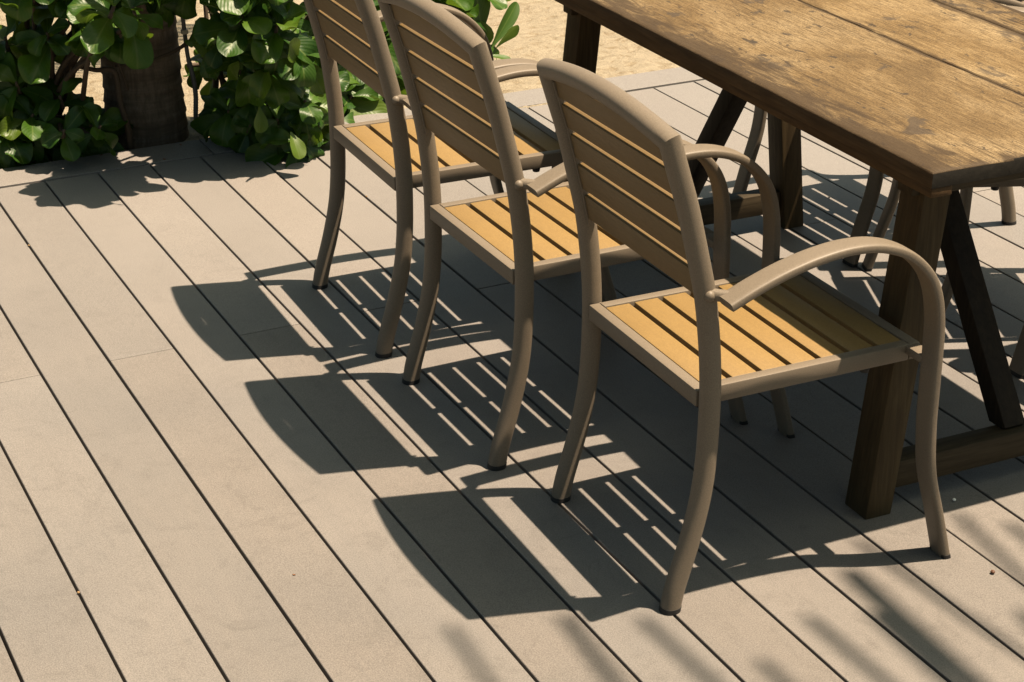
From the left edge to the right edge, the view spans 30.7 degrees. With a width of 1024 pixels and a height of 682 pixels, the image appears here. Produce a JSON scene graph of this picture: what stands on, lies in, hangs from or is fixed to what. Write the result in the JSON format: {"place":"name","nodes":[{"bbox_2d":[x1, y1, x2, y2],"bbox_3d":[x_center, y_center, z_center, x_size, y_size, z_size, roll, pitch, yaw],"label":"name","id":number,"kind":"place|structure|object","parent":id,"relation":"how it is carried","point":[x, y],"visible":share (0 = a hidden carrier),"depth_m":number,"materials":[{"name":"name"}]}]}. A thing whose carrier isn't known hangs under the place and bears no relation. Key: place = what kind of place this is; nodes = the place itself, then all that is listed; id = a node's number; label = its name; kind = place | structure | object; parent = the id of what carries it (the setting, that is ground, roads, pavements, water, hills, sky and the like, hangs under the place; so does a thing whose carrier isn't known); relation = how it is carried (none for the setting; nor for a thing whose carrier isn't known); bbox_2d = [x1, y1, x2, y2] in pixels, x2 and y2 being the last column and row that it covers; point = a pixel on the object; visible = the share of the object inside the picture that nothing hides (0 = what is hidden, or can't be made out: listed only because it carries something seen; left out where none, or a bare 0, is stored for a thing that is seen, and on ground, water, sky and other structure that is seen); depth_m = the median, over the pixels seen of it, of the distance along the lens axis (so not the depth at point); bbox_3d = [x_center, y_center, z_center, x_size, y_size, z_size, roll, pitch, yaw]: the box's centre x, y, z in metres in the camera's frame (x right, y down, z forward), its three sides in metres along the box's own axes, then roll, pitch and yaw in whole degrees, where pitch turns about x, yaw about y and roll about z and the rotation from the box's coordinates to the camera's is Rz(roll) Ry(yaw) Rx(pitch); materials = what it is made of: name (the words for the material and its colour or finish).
{"place":"outdoors","nodes":[
{"label":"outdoors","id":0,"kind":"place"},
{"bbox_2d":[0,0,1006,161],"bbox_3d":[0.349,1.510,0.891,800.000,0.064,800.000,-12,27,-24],"label":"sand","id":1,"kind":"structure","parent":0,"point":[541,24],"depth_m":6.20,"materials":[{"name":"beige sand"}]},
{"bbox_2d":[0,0,174,168],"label":"shrub","id":2,"kind":"object","parent":1,"relation":"on","point":[37,97],"visible":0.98,"depth_m":5.07,"materials":[{"name":"green plant"}]},
{"bbox_2d":[116,63,128,90],"bbox_3d":[-1.149,-0.759,5.160,0.169,0.145,0.014,-3,25,-6],"label":"vine","id":3,"kind":"object","parent":2,"relation":"attached to","point":[123,76],"visible":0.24,"depth_m":5.18,"materials":[{"name":"brown plant"}]},
{"bbox_2d":[100,2,188,148],"bbox_3d":[-1.277,-2.816,5.251,2.784,4.284,1.798,1,25,2],"label":"palm tree","id":4,"kind":"object","parent":1,"relation":"on","point":[154,103],"visible":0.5,"depth_m":5.30,"materials":[{"name":"brown plant"}]},
{"bbox_2d":[81,66,133,149],"bbox_3d":[-1.129,-0.644,5.206,0.128,0.263,0.038,-7,26,-14],"label":"vine","id":5,"kind":"object","parent":4,"relation":"attached to","point":[125,117],"visible":0.91,"depth_m":5.19,"materials":[{"name":"brown plant"}]},
{"bbox_2d":[114,42,186,66],"bbox_3d":[-1.000,-0.801,5.214,0.227,0.050,0.024,-14,28,-28],"label":"vine","id":6,"kind":"object","parent":4,"relation":"attached to","point":[180,47],"visible":0.68,"depth_m":5.23,"materials":[{"name":"brown plant"}]},
{"bbox_2d":[181,18,198,118],"bbox_3d":[-0.918,-0.778,5.315,0.040,0.338,0.025,11,27,23],"label":"conduit","id":7,"kind":"object","parent":4,"relation":"attached to","point":[184,31],"visible":0.77,"depth_m":5.32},
{"bbox_2d":[203,5,212,79],"bbox_3d":[-0.887,-0.847,5.506,0.022,0.440,0.074,-12,27,-24],"label":"pole","id":8,"kind":"object","parent":1,"relation":"on","point":[205,9],"visible":0.16,"depth_m":5.46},
{"bbox_2d":[186,62,199,67],"bbox_3d":[-0.860,-0.840,5.552,0.246,0.019,0.017,-21,32,-38],"label":"vine","id":9,"kind":"object","parent":8,"relation":"attached to","point":[196,64],"visible":0.08,"depth_m":5.49,"materials":[{"name":"brown plant"}]},
{"bbox_2d":[213,78,218,87],"bbox_3d":[-0.873,-0.848,5.513,0.023,0.436,0.092,5,25,11],"label":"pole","id":10,"kind":"object","parent":1,"relation":"on","point":[215,83],"visible":0.02,"depth_m":5.53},
{"bbox_2d":[156,0,386,168],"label":"shrub","id":11,"kind":"object","parent":1,"relation":"on","point":[266,101],"visible":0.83,"depth_m":5.05,"materials":[{"name":"green plant"}]},
{"bbox_2d":[373,0,519,99],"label":"shrub","id":12,"kind":"object","parent":1,"relation":"on","point":[477,11],"visible":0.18,"depth_m":5.78,"materials":[{"name":"green plant"}]},
{"bbox_2d":[518,103,546,107],"bbox_3d":[0.043,-0.703,5.595,0.340,0.007,0.020,-12,27,-24],"label":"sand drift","id":13,"kind":"object","parent":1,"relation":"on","point":[533,105],"visible":0.26,"depth_m":5.60,"materials":[{"name":"beige sand"}]},
{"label":"deck base","id":14,"kind":"structure","parent":1,"relation":"on","visible":0},
{"bbox_2d":[0,67,1023,681],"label":"deck","id":15,"kind":"structure","parent":14,"relation":"on","point":[234,447],"depth_m":3.55,"materials":[{"name":"beige wood"}]},
{"bbox_2d":[304,0,604,358],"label":"armchair","id":16,"kind":"object","parent":15,"relation":"on","point":[349,35],"visible":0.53,"depth_m":4.00,"materials":[{"name":"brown wood"}]},
{"bbox_2d":[377,0,747,470],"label":"armchair","id":17,"kind":"object","parent":15,"relation":"on","point":[521,233],"visible":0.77,"depth_m":3.52,"materials":[{"name":"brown wood"}]},
{"bbox_2d":[537,58,950,615],"bbox_3d":[0.389,-0.063,3.193,0.587,0.869,0.543,-11,27,-23],"label":"armchair","id":18,"kind":"object","parent":15,"relation":"on","point":[707,344],"visible":1,"depth_m":3.09,"materials":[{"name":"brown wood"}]},
{"bbox_2d":[552,0,1023,519],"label":"dining table","id":19,"kind":"object","parent":15,"relation":"on","point":[921,102],"visible":0.98,"depth_m":3.48,"materials":[{"name":"brown wood"}]},
{"bbox_2d":[732,0,1023,267],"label":"armchair","id":20,"kind":"object","parent":15,"relation":"on","point":[867,208],"visible":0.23,"depth_m":4.66,"materials":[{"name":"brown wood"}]},
{"bbox_2d":[862,5,1023,311],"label":"armchair","id":21,"kind":"object","parent":15,"relation":"on","point":[885,219],"visible":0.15,"depth_m":4.35,"materials":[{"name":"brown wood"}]},
{"bbox_2d":[1009,325,1023,378],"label":"armchair","id":22,"kind":"object","parent":15,"relation":"on","point":[1016,366],"visible":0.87,"depth_m":3.91,"materials":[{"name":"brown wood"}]}
]}

